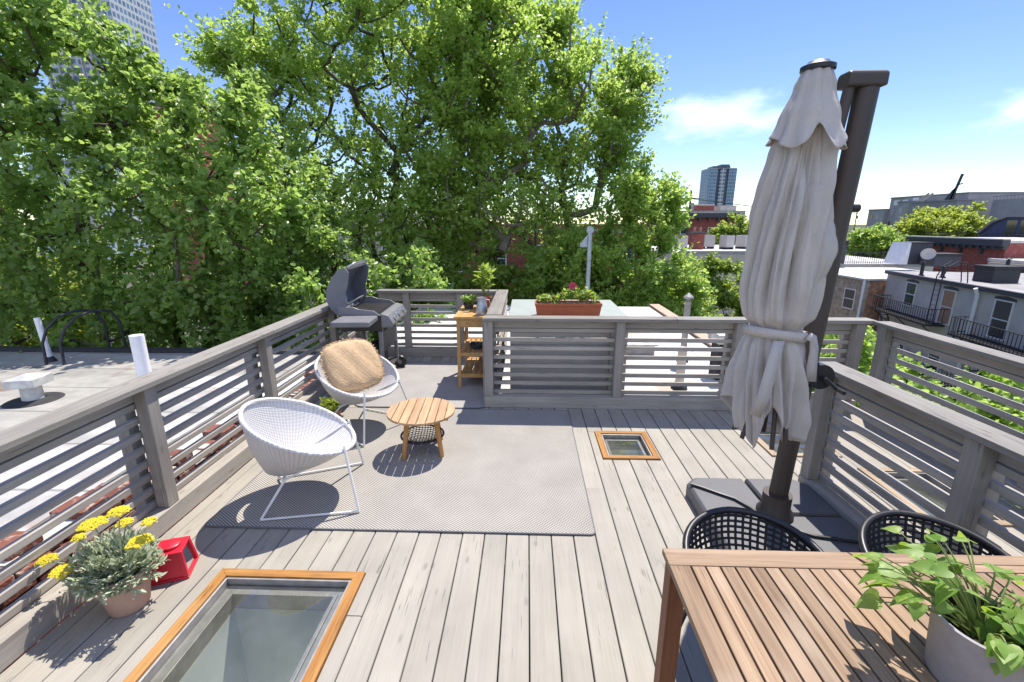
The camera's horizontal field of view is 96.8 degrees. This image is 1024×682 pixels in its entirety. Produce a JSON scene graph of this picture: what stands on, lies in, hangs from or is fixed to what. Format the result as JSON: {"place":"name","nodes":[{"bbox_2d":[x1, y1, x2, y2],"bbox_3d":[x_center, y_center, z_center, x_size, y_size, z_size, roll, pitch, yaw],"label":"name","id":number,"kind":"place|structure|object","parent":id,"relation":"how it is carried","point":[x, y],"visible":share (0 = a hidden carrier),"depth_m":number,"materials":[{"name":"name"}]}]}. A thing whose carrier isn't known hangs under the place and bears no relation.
{"place":"outdoors","nodes":[
{"label":"outdoors","id":0,"kind":"place"},
{"bbox_2d":[21,159,149,259],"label":"office block","id":1,"kind":"structure","parent":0,"point":[66,170],"depth_m":152.40,"materials":[{"name":"concrete"}]},
{"bbox_2d":[45,0,160,244],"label":"skyscraper","id":2,"kind":"structure","parent":0,"point":[134,14],"depth_m":224.80,"materials":[{"name":"concrete"}]},
{"bbox_2d":[0,341,368,674],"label":"row house","id":3,"kind":"structure","parent":0,"point":[83,372],"depth_m":6.40,"materials":[{"name":"grey brick"}]},
{"bbox_2d":[0,372,64,408],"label":"roof cowl","id":4,"kind":"object","parent":3,"relation":"on","point":[30,388],"visible":1,"depth_m":6.63,"materials":[{"name":"white metal"}]},
{"bbox_2d":[33,317,57,362],"bbox_3d":[-8.786,-0.021,8.559,0.195,0.856,0.190,0,15,2],"label":"vent pipe","id":5,"kind":"object","parent":3,"relation":"on","point":[40,331],"visible":0.72,"depth_m":8.53,"materials":[{"name":"white plastic"}]},
{"bbox_2d":[41,309,126,364],"bbox_3d":[-8.278,0.823,9.083,0.474,2.954,1.234,5,15,17],"label":"roof ladder","id":6,"kind":"object","parent":3,"relation":"attached to","point":[73,319],"visible":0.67,"depth_m":8.54,"materials":[{"name":"metal"}]},
{"bbox_2d":[128,334,163,417],"bbox_3d":[-4.683,0.508,5.819,0.296,1.200,0.296,0,15,2],"label":"vent pipe","id":7,"kind":"object","parent":3,"relation":"on","point":[140,355],"visible":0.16,"depth_m":5.68,"materials":[{"name":"white plastic"}]},
{"bbox_2d":[148,103,247,285],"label":"brick block","id":8,"kind":"structure","parent":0,"point":[196,261],"depth_m":80.92,"materials":[{"name":"red brick"}]},
{"bbox_2d":[296,210,426,348],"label":"row house","id":9,"kind":"structure","parent":0,"point":[378,248],"depth_m":31.72,"materials":[{"name":"beige paint"}]},
{"bbox_2d":[345,223,363,249],"bbox_3d":[-10.948,-7.240,31.553,1.240,1.840,0.150,0,15,2],"label":"window","id":10,"kind":"structure","parent":9,"relation":"in","point":[352,226],"depth_m":31.60,"materials":[{"name":"grey glass"}]},
{"bbox_2d":[25,225,865,347],"bbox_3d":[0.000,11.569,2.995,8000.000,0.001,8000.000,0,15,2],"label":"ground","id":11,"kind":"structure","parent":0,"point":[851,227],"depth_m":117.56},
{"bbox_2d":[0,240,117,345],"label":"yard shrub","id":12,"kind":"object","parent":11,"relation":"on","point":[32,342],"visible":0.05,"depth_m":13.69,"materials":[{"name":"green plant"}]},
{"bbox_2d":[0,0,353,352],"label":"leafy tree","id":13,"kind":"object","parent":11,"relation":"on","point":[158,307],"visible":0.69,"depth_m":10.00,"materials":[{"name":"green plant"}]},
{"bbox_2d":[188,180,458,348],"bbox_3d":[-4.146,2.483,12.316,8.136,12.933,5.519,0,15,2],"label":"leafy tree","id":14,"kind":"object","parent":11,"relation":"on","point":[305,286],"visible":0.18,"depth_m":10.60,"materials":[{"name":"green plant"}]},
{"bbox_2d":[164,0,532,304],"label":"leafy tree","id":15,"kind":"object","parent":11,"relation":"on","point":[283,62],"visible":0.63,"depth_m":15.24,"materials":[{"name":"green plant"}]},
{"bbox_2d":[382,220,623,317],"bbox_3d":[-0.705,-0.779,15.783,9.683,6.606,4.441,0,15,2],"label":"yard shrub","id":16,"kind":"object","parent":11,"relation":"on","point":[504,275],"visible":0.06,"depth_m":14.76,"materials":[{"name":"green plant"}]},
{"bbox_2d":[391,0,675,281],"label":"leafy tree","id":17,"kind":"object","parent":11,"relation":"on","point":[621,103],"visible":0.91,"depth_m":14.98,"materials":[{"name":"green plant"}]},
{"bbox_2d":[507,147,718,333],"bbox_3d":[3.401,0.744,16.354,7.519,14.272,4.652,0,15,2],"label":"leafy tree","id":18,"kind":"object","parent":11,"relation":"on","point":[632,196],"visible":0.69,"depth_m":14.57,"materials":[{"name":"green plant"}]},
{"bbox_2d":[686,190,699,235],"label":"utility pole","id":19,"kind":"object","parent":11,"relation":"on","point":[690,208],"visible":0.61,"depth_m":56.79,"materials":[{"name":"brown wood"}]},
{"bbox_2d":[694,199,856,212],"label":"overhead wire","id":20,"kind":"object","parent":19,"relation":"attached to","point":[735,204],"visible":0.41,"depth_m":61.02,"materials":[{"name":"paint"}]},
{"bbox_2d":[660,251,743,316],"bbox_3d":[9.126,-0.817,20.542,10.412,6.438,5.670,-11,18,-37],"label":"yard shrub","id":21,"kind":"object","parent":11,"relation":"on","point":[726,295],"visible":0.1,"depth_m":19.52,"materials":[{"name":"green plant"}]},
{"bbox_2d":[707,210,748,244],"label":"distant tree","id":22,"kind":"object","parent":11,"relation":"on","point":[740,226],"visible":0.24,"depth_m":56.16,"materials":[{"name":"green plant"}]},
{"bbox_2d":[853,212,860,230],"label":"utility pole","id":23,"kind":"object","parent":11,"relation":"on","point":[855,219],"visible":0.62,"depth_m":127.24,"materials":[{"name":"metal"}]},
{"bbox_2d":[846,222,908,258],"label":"distant tree","id":24,"kind":"object","parent":11,"relation":"on","point":[877,238],"visible":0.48,"depth_m":57.16,"materials":[{"name":"green plant"}]},
{"bbox_2d":[812,325,1023,508],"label":"yard shrub","id":25,"kind":"object","parent":11,"relation":"on","point":[867,352],"visible":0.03,"depth_m":7.99,"materials":[{"name":"green plant"}]},
{"bbox_2d":[889,201,996,238],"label":"distant tree","id":26,"kind":"object","parent":11,"relation":"on","point":[953,218],"visible":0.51,"depth_m":69.68,"materials":[{"name":"green plant"}]},
{"bbox_2d":[923,215,1023,237],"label":"penthouse","id":27,"kind":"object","parent":11,"relation":"on","point":[1008,226],"visible":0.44,"depth_m":59.01,"materials":[{"name":"glass"}]},
{"bbox_2d":[1004,220,1017,236],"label":"window","id":28,"kind":"structure","parent":27,"relation":"in","point":[1011,226],"depth_m":58.24,"materials":[{"name":"grey glass"}]},
{"bbox_2d":[1017,220,1023,236],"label":"window","id":29,"kind":"structure","parent":27,"relation":"in","point":[1021,230],"depth_m":57.06,"materials":[{"name":"grey glass"}]},
{"bbox_2d":[180,304,802,681],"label":"row house","id":30,"kind":"structure","parent":0,"point":[656,310],"depth_m":8.05,"materials":[{"name":"white brick"}]},
{"bbox_2d":[509,299,627,409],"bbox_3d":[0.644,0.205,5.692,1.330,1.250,1.285,0,15,2],"label":"roof bulkhead","id":31,"kind":"object","parent":30,"relation":"on","point":[528,307],"visible":0.32,"depth_m":5.08,"materials":[{"name":"grey paint"}]},
{"bbox_2d":[535,282,601,315],"bbox_3d":[0.618,-0.464,5.027,0.730,0.374,0.216,0,15,2],"label":"flower box","id":32,"kind":"object","parent":31,"relation":"on","point":[548,304],"visible":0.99,"depth_m":4.97,"materials":[{"name":"orange ceramic"}]},
{"bbox_2d":[580,226,593,299],"bbox_3d":[0.986,-0.997,5.917,0.182,0.960,0.158,11,18,37],"label":"metal pole","id":33,"kind":"object","parent":31,"relation":"on","point":[585,242],"visible":0.73,"depth_m":5.84,"materials":[{"name":"grey metal"}]},
{"bbox_2d":[627,336,658,354],"bbox_3d":[2.210,0.084,8.215,0.700,0.220,0.600,0,15,2],"label":"roof ventilator","id":34,"kind":"object","parent":30,"relation":"on","point":[633,344],"visible":0.41,"depth_m":7.98,"materials":[{"name":"white metal"}]},
{"bbox_2d":[670,346,687,390],"bbox_3d":[2.348,0.377,6.323,0.228,0.600,0.228,0,15,2],"label":"vent pipe","id":35,"kind":"object","parent":30,"relation":"on","point":[679,371],"visible":0.54,"depth_m":6.29,"materials":[{"name":"white metal"}]},
{"bbox_2d":[676,293,693,362],"bbox_3d":[2.860,-0.221,7.494,0.190,1.170,0.190,0,15,2],"label":"vent pipe","id":36,"kind":"object","parent":30,"relation":"on","point":[687,305],"visible":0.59,"depth_m":7.38,"materials":[{"name":"grey metal"}]},
{"bbox_2d":[708,333,724,379],"bbox_3d":[3.164,0.210,6.769,0.400,0.700,0.400,0,15,2],"label":"roof ventilator","id":37,"kind":"object","parent":30,"relation":"on","point":[716,336],"visible":0.28,"depth_m":6.69,"materials":[{"name":"white metal"}]},
{"bbox_2d":[0,356,1023,681],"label":"deck floor","id":38,"kind":"structure","parent":0,"point":[644,514],"depth_m":2.56,"materials":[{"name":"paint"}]},
{"bbox_2d":[34,505,167,617],"bbox_3d":[-2.042,1.105,2.281,0.483,0.616,0.496,14,20,43],"label":"potted yarrow","id":39,"kind":"object","parent":38,"relation":"on","point":[116,575],"visible":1,"depth_m":2.27,"materials":[{"name":"plant"}]},
{"bbox_2d":[151,536,198,585],"bbox_3d":[-1.944,1.239,2.609,0.182,0.191,0.182,-5,15,-18],"label":"red lantern","id":40,"kind":"object","parent":38,"relation":"on","point":[181,559],"visible":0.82,"depth_m":2.56,"materials":[{"name":"paint"}]},
{"bbox_2d":[0,290,368,672],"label":"deck railing","id":41,"kind":"object","parent":38,"relation":"on","point":[28,626],"visible":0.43,"depth_m":2.85,"materials":[{"name":"grey wood"}]},
{"bbox_2d":[123,568,364,681],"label":"skylight","id":42,"kind":"object","parent":38,"relation":"attached to","point":[268,639],"visible":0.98,"depth_m":2.52,"materials":[{"name":"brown wood"}]},
{"bbox_2d":[326,259,406,366],"bbox_3d":[-1.776,-0.214,5.592,0.775,1.508,1.250,0,15,-1],"label":"gas grill","id":43,"kind":"object","parent":38,"relation":"on","point":[346,291],"visible":0.75,"depth_m":5.47,"materials":[{"name":"metal"}]},
{"bbox_2d":[205,407,595,535],"bbox_3d":[-0.719,0.986,3.938,2.590,0.008,2.010,0,15,2],"label":"outdoor rug","id":44,"kind":"object","parent":38,"relation":"on","point":[503,471],"visible":0.76,"depth_m":3.49,"materials":[{"name":"grey fabric"}]},
{"bbox_2d":[238,397,363,520],"bbox_3d":[-1.496,0.774,3.281,0.742,0.724,0.801,-4,15,-15],"label":"bowl chair","id":45,"kind":"object","parent":44,"relation":"on","point":[289,438],"visible":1,"depth_m":3.38,"materials":[{"name":"white plastic"}]},
{"bbox_2d":[319,397,341,415],"bbox_3d":[-1.845,0.676,4.679,0.289,0.222,0.273,0,15,2],"label":"potted plant","id":46,"kind":"object","parent":44,"relation":"on","point":[332,404],"visible":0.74,"depth_m":4.65,"materials":[{"name":"green plant"}]},
{"bbox_2d":[314,355,407,445],"bbox_3d":[-1.478,0.474,4.438,0.742,0.724,0.801,8,16,28],"label":"bowl chair","id":47,"kind":"object","parent":44,"relation":"on","point":[389,383],"visible":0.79,"depth_m":4.34,"materials":[{"name":"white plastic"}]},
{"bbox_2d":[320,337,384,392],"bbox_3d":[-1.501,0.224,4.304,0.593,0.549,0.162,-15,-16,-44],"label":"jute cushion","id":48,"kind":"object","parent":47,"relation":"on","point":[351,365],"visible":0.99,"depth_m":4.23,"materials":[{"name":"fabric"}]},
{"bbox_2d":[386,397,454,459],"bbox_3d":[-0.786,0.778,3.985,0.576,0.378,0.584,-1,15,-2],"label":"round table","id":49,"kind":"object","parent":44,"relation":"on","point":[400,413],"visible":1,"depth_m":3.89,"materials":[{"name":"brown wood"}]},
{"bbox_2d":[355,361,484,408],"bbox_3d":[-0.983,0.514,5.760,1.520,0.008,1.675,0,15,2],"label":"outdoor mat","id":50,"kind":"object","parent":38,"relation":"on","point":[429,379],"visible":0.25,"depth_m":5.58,"materials":[{"name":"grey fabric"}]},
{"bbox_2d":[453,305,488,386],"bbox_3d":[-0.460,0.047,5.795,0.424,0.880,0.800,0,15,2],"label":"kitchen cart","id":51,"kind":"object","parent":50,"relation":"on","point":[465,318],"visible":0.58,"depth_m":5.52,"materials":[{"name":"brown wood"}]},
{"bbox_2d":[461,294,478,308],"bbox_3d":[-0.537,-0.511,5.801,0.249,0.197,0.246,-4,15,-16],"label":"potted plant","id":52,"kind":"object","parent":51,"relation":"on","point":[469,301],"visible":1,"depth_m":5.75,"materials":[{"name":"green plant"}]},
{"bbox_2d":[469,342,482,348],"bbox_3d":[-0.442,0.059,5.663,0.180,0.060,0.180,0,15,2],"label":"iron bowl","id":53,"kind":"object","parent":51,"relation":"on","point":[476,345],"visible":0.96,"depth_m":5.62,"materials":[{"name":"metal"}]},
{"bbox_2d":[476,297,490,315],"bbox_3d":[-0.354,-0.418,5.428,0.159,0.205,0.143,-11,18,-36],"label":"metal jug","id":54,"kind":"object","parent":51,"relation":"on","point":[481,308],"visible":0.94,"depth_m":5.38,"materials":[{"name":"silver metal"}]},
{"bbox_2d":[472,262,495,306],"bbox_3d":[-0.358,-0.734,5.873,0.338,0.593,0.424,0,15,2],"label":"potted plant","id":55,"kind":"object","parent":51,"relation":"on","point":[484,276],"visible":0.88,"depth_m":5.80,"materials":[{"name":"green plant"}]},
{"bbox_2d":[376,289,497,356],"bbox_3d":[-1.092,-0.201,6.862,1.780,1.150,0.232,0,15,2],"label":"deck railing","id":56,"kind":"object","parent":38,"relation":"on","point":[408,347],"visible":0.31,"depth_m":6.81,"materials":[{"name":"grey wood"}]},
{"bbox_2d":[486,290,507,388],"bbox_3d":[-0.167,-0.040,5.938,0.164,0.999,1.900,0,15,2],"label":"deck railing","id":57,"kind":"object","parent":38,"relation":"on","point":[499,306],"visible":0.41,"depth_m":5.49,"materials":[{"name":"grey wood"}]},
{"bbox_2d":[434,533,606,588],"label":"deck joists","id":58,"kind":"object","parent":38,"relation":"attached to","point":[529,562],"visible":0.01,"depth_m":2.76,"materials":[{"name":"black wood"}]},
{"bbox_2d":[595,431,660,461],"bbox_3d":[1.031,1.180,4.190,0.485,0.514,0.525,0,15,2],"label":"skylight","id":59,"kind":"object","parent":38,"relation":"in","point":[628,443],"visible":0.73,"depth_m":4.29,"materials":[{"name":"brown wood"}]},
{"bbox_2d":[482,315,876,411],"bbox_3d":[1.683,0.308,4.895,4.010,1.150,0.232,0,15,2],"label":"deck railing","id":60,"kind":"object","parent":38,"relation":"on","point":[850,331],"visible":0.74,"depth_m":4.87,"materials":[{"name":"grey wood"}]},
{"bbox_2d":[681,506,823,627],"bbox_3d":[1.005,1.164,1.927,0.599,0.682,0.566,0,15,0],"label":"rope chair","id":61,"kind":"object","parent":38,"relation":"on","point":[690,531],"visible":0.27,"depth_m":2.07,"materials":[{"name":"black metal"}]},
{"bbox_2d":[686,58,889,552],"bbox_3d":[1.698,-0.073,2.673,0.936,2.698,0.890,0,15,2],"label":"cantilever parasol","id":62,"kind":"object","parent":38,"relation":"on","point":[803,207],"visible":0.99,"depth_m":2.35,"materials":[{"name":"grey fabric"}]},
{"bbox_2d":[690,483,858,543],"bbox_3d":[1.695,1.180,2.939,1.106,0.114,0.165,11,18,36],"label":"power cable","id":63,"kind":"object","parent":62,"relation":"on","point":[804,532],"visible":0.6,"depth_m":2.85,"materials":[{"name":"black rubber"}]},
{"bbox_2d":[654,548,1023,681],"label":"dining table","id":64,"kind":"object","parent":38,"relation":"on","point":[771,616],"visible":0.72,"depth_m":1.46,"materials":[{"name":"brown wood"}]},
{"bbox_2d":[851,525,1023,681],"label":"potted pothos","id":65,"kind":"object","parent":64,"relation":"on","point":[973,635],"visible":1,"depth_m":1.22,"materials":[{"name":"plant"}]},
{"bbox_2d":[798,361,1023,555],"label":"deck railing","id":66,"kind":"object","parent":38,"relation":"on","point":[988,461],"visible":0.62,"depth_m":2.57,"materials":[{"name":"grey wood"}]},
{"bbox_2d":[858,510,1010,555],"bbox_3d":[1.749,1.171,1.903,0.599,0.682,0.566,1,15,5],"label":"rope chair","id":67,"kind":"object","parent":38,"relation":"on","point":[865,533],"visible":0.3,"depth_m":2.04,"materials":[{"name":"black metal"}]},
{"bbox_2d":[857,467,1015,526],"bbox_3d":[3.099,1.376,3.435,0.560,0.514,0.720,0,15,2],"label":"skylight","id":68,"kind":"object","parent":38,"relation":"attached to","point":[922,492],"visible":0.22,"depth_m":3.58,"materials":[{"name":"glass"}]},
{"bbox_2d":[858,321,1023,509],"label":"deck railing","id":69,"kind":"object","parent":38,"relation":"on","point":[891,337],"visible":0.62,"depth_m":3.85,"materials":[{"name":"grey wood"}]},
{"bbox_2d":[0,0,1023,224],"label":"sky","id":70,"kind":"structure","parent":0,"point":[951,104],"materials":[{"name":"blue"}]},
{"bbox_2d":[439,224,649,304],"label":"row house","id":71,"kind":"structure","parent":0,"point":[517,260],"depth_m":30.44,"materials":[{"name":"red brick"}]},
{"bbox_2d":[496,246,506,264],"bbox_3d":[-0.986,-5.552,30.620,1.240,1.840,0.150,0,15,2],"label":"window","id":72,"kind":"structure","parent":71,"relation":"in","point":[499,257],"depth_m":30.63,"materials":[{"name":"grey glass"}]},
{"bbox_2d":[618,246,633,268],"bbox_3d":[7.509,-5.482,30.351,1.240,1.840,0.150,0,15,2],"label":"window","id":73,"kind":"structure","parent":71,"relation":"in","point":[629,254],"depth_m":30.25,"materials":[{"name":"grey glass"}]},
{"bbox_2d":[647,213,739,244],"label":"row house","id":74,"kind":"structure","parent":0,"point":[706,222],"depth_m":66.83,"materials":[{"name":"red brick"}]},
{"bbox_2d":[680,227,686,234],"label":"window","id":75,"kind":"structure","parent":74,"relation":"in","point":[682,232],"depth_m":67.29,"materials":[{"name":"grey glass"}]},
{"bbox_2d":[651,245,745,316],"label":"row house","id":76,"kind":"structure","parent":0,"point":[734,253],"depth_m":34.10,"materials":[{"name":"beige paint"}]},
{"bbox_2d":[673,235,687,247],"bbox_3d":[13.419,-7.893,36.261,0.900,1.100,0.900,0,15,2],"label":"air conditioner","id":77,"kind":"object","parent":76,"relation":"on","point":[685,241],"visible":0.36,"depth_m":35.82,"materials":[{"name":"metal"}]},
{"bbox_2d":[689,227,705,248],"bbox_3d":[14.721,-8.197,36.241,1.060,1.700,0.860,0,15,2],"label":"chimney","id":78,"kind":"object","parent":76,"relation":"on","point":[695,238],"visible":0.99,"depth_m":35.97,"materials":[{"name":"red brick"}]},
{"bbox_2d":[703,235,715,248],"bbox_3d":[15.847,-8.098,37.056,0.950,1.100,0.950,-2,15,-8],"label":"air conditioner","id":79,"kind":"object","parent":76,"relation":"on","point":[709,241],"visible":0.8,"depth_m":36.59,"materials":[{"name":"metal"}]},
{"bbox_2d":[719,235,734,248],"bbox_3d":[17.120,-7.887,36.240,0.800,1.100,0.800,-5,15,-18],"label":"air conditioner","id":80,"kind":"object","parent":76,"relation":"on","point":[726,241],"visible":1,"depth_m":35.95,"materials":[{"name":"metal"}]},
{"bbox_2d":[735,235,747,248],"bbox_3d":[18.845,-8.074,36.961,0.900,1.100,0.900,-8,16,-27],"label":"air conditioner","id":81,"kind":"object","parent":76,"relation":"on","point":[741,242],"visible":0.79,"depth_m":36.70,"materials":[{"name":"metal"}]},
{"bbox_2d":[683,211,745,220],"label":"building","id":82,"kind":"structure","parent":0,"point":[741,212],"depth_m":113.94,"materials":[{"name":"concrete"}]},
{"bbox_2d":[691,204,714,210],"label":"roof shed","id":83,"kind":"structure","parent":82,"relation":"on","point":[704,207],"depth_m":115.66,"materials":[{"name":"red brick"}]},
{"bbox_2d":[714,205,736,210],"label":"roof shed","id":84,"kind":"structure","parent":82,"relation":"on","point":[725,208],"depth_m":115.54,"materials":[{"name":"concrete"}]},
{"bbox_2d":[698,164,736,205],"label":"glass tower","id":85,"kind":"structure","parent":0,"point":[717,183],"depth_m":473.75,"materials":[{"name":"glass"}]},
{"bbox_2d":[823,267,919,347],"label":"row house","id":86,"kind":"structure","parent":0,"point":[856,289],"depth_m":34.88,"materials":[{"name":"beige brick"}]},
{"bbox_2d":[841,287,856,309],"bbox_3d":[26.075,-3.282,35.218,0.100,1.560,1.240,0,15,2],"label":"window","id":87,"kind":"structure","parent":86,"relation":"in","point":[849,295],"depth_m":35.17,"materials":[{"name":"white glass"}]},
{"bbox_2d":[883,241,934,263],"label":"roof shed","id":88,"kind":"structure","parent":86,"relation":"on","point":[904,252],"depth_m":38.16,"materials":[{"name":"grey metal"}]},
{"bbox_2d":[919,253,962,265],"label":"roof shed","id":89,"kind":"structure","parent":86,"relation":"on","point":[940,259],"depth_m":36.36,"materials":[{"name":"grey metal"}]},
{"bbox_2d":[920,248,935,265],"bbox_3d":[33.441,-6.742,36.606,0.960,1.398,0.430,14,20,42],"label":"satellite dish","id":90,"kind":"object","parent":89,"relation":"attached to","point":[928,253],"visible":0.99,"depth_m":36.62,"materials":[{"name":"metal"}]},
{"bbox_2d":[840,255,933,271],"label":"row house","id":91,"kind":"structure","parent":0,"point":[881,264],"depth_m":42.16,"materials":[{"name":"grey paint"}]},
{"bbox_2d":[841,240,848,263],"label":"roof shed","id":92,"kind":"structure","parent":91,"relation":"on","point":[844,252],"depth_m":42.20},
{"bbox_2d":[845,252,891,263],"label":"roof railing","id":93,"kind":"object","parent":91,"relation":"on","point":[866,256],"visible":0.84,"depth_m":42.50,"materials":[{"name":"paint"}]},
{"bbox_2d":[866,192,1023,235],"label":"apartment block","id":94,"kind":"structure","parent":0,"point":[899,207],"depth_m":118.97,"materials":[{"name":"grey concrete"}]},
{"bbox_2d":[944,174,963,199],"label":"roof aerial","id":95,"kind":"object","parent":94,"relation":"on","point":[951,195],"visible":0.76,"depth_m":111.27,"materials":[{"name":"paint"}]},
{"bbox_2d":[871,260,1023,385],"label":"row house","id":96,"kind":"structure","parent":0,"point":[932,302],"depth_m":28.66,"materials":[{"name":"grey paint"}]},
{"bbox_2d":[902,279,918,306],"bbox_3d":[26.804,-3.248,30.596,0.150,1.790,1.270,3,15,11],"label":"window","id":97,"kind":"structure","parent":96,"relation":"in","point":[911,286],"depth_m":30.60,"materials":[{"name":"white glass"}]},
{"bbox_2d":[919,262,925,275],"bbox_3d":[26.896,-4.723,29.805,0.380,0.900,0.380,0,15,2],"label":"vent pipe","id":98,"kind":"object","parent":96,"relation":"on","point":[922,268],"visible":0.89,"depth_m":29.75,"materials":[{"name":"metal"}]},
{"bbox_2d":[924,353,940,372],"bbox_3d":[26.104,0.940,28.086,0.150,1.940,1.270,3,15,11],"label":"window","id":99,"kind":"structure","parent":96,"relation":"in","point":[930,356],"depth_m":28.12,"materials":[{"name":"grey glass"}]},
{"bbox_2d":[938,266,946,277],"bbox_3d":[27.363,-4.372,28.846,0.380,0.700,0.380,0,15,2],"label":"vent pipe","id":100,"kind":"object","parent":96,"relation":"on","point":[943,271],"visible":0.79,"depth_m":28.80,"materials":[{"name":"metal"}]},
{"bbox_2d":[935,286,958,325],"bbox_3d":[26.104,-2.133,27.290,0.150,2.290,1.270,3,15,11],"label":"window","id":101,"kind":"structure","parent":96,"relation":"in","point":[949,295],"depth_m":27.26,"materials":[{"name":"white glass"}]},
{"bbox_2d":[972,265,1023,282],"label":"roof shed","id":102,"kind":"structure","parent":96,"relation":"on","point":[998,273],"depth_m":26.24,"materials":[{"name":"paint"}]},
{"bbox_2d":[1005,258,1012,264],"bbox_3d":[29.819,-4.340,27.428,0.380,1.350,0.380,0,15,2],"label":"vent pipe","id":103,"kind":"object","parent":96,"relation":"on","point":[1008,261],"visible":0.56,"depth_m":27.26,"materials":[{"name":"metal"}]},
{"bbox_2d":[906,236,1023,271],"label":"row house","id":104,"kind":"structure","parent":0,"point":[977,250],"depth_m":49.46,"materials":[{"name":"red brick"}]},
{"bbox_2d":[938,285,1023,403],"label":"row house","id":105,"kind":"structure","parent":0,"point":[995,320],"depth_m":23.78,"materials":[{"name":"grey paint"}]},
{"bbox_2d":[984,296,1016,341],"bbox_3d":[25.331,-1.199,23.582,0.150,2.240,1.370,3,15,11],"label":"window","id":106,"kind":"structure","parent":105,"relation":"in","point":[1003,307],"depth_m":23.56,"materials":[{"name":"white glass"}]},
{"bbox_2d":[987,258,1023,272],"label":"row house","id":107,"kind":"structure","parent":0,"point":[1014,261],"depth_m":44.80,"materials":[{"name":"white brick"}]},
{"bbox_2d":[989,194,1023,219],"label":"apartment block","id":108,"kind":"structure","parent":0,"point":[1003,207],"depth_m":102.56,"materials":[{"name":"grey concrete"}]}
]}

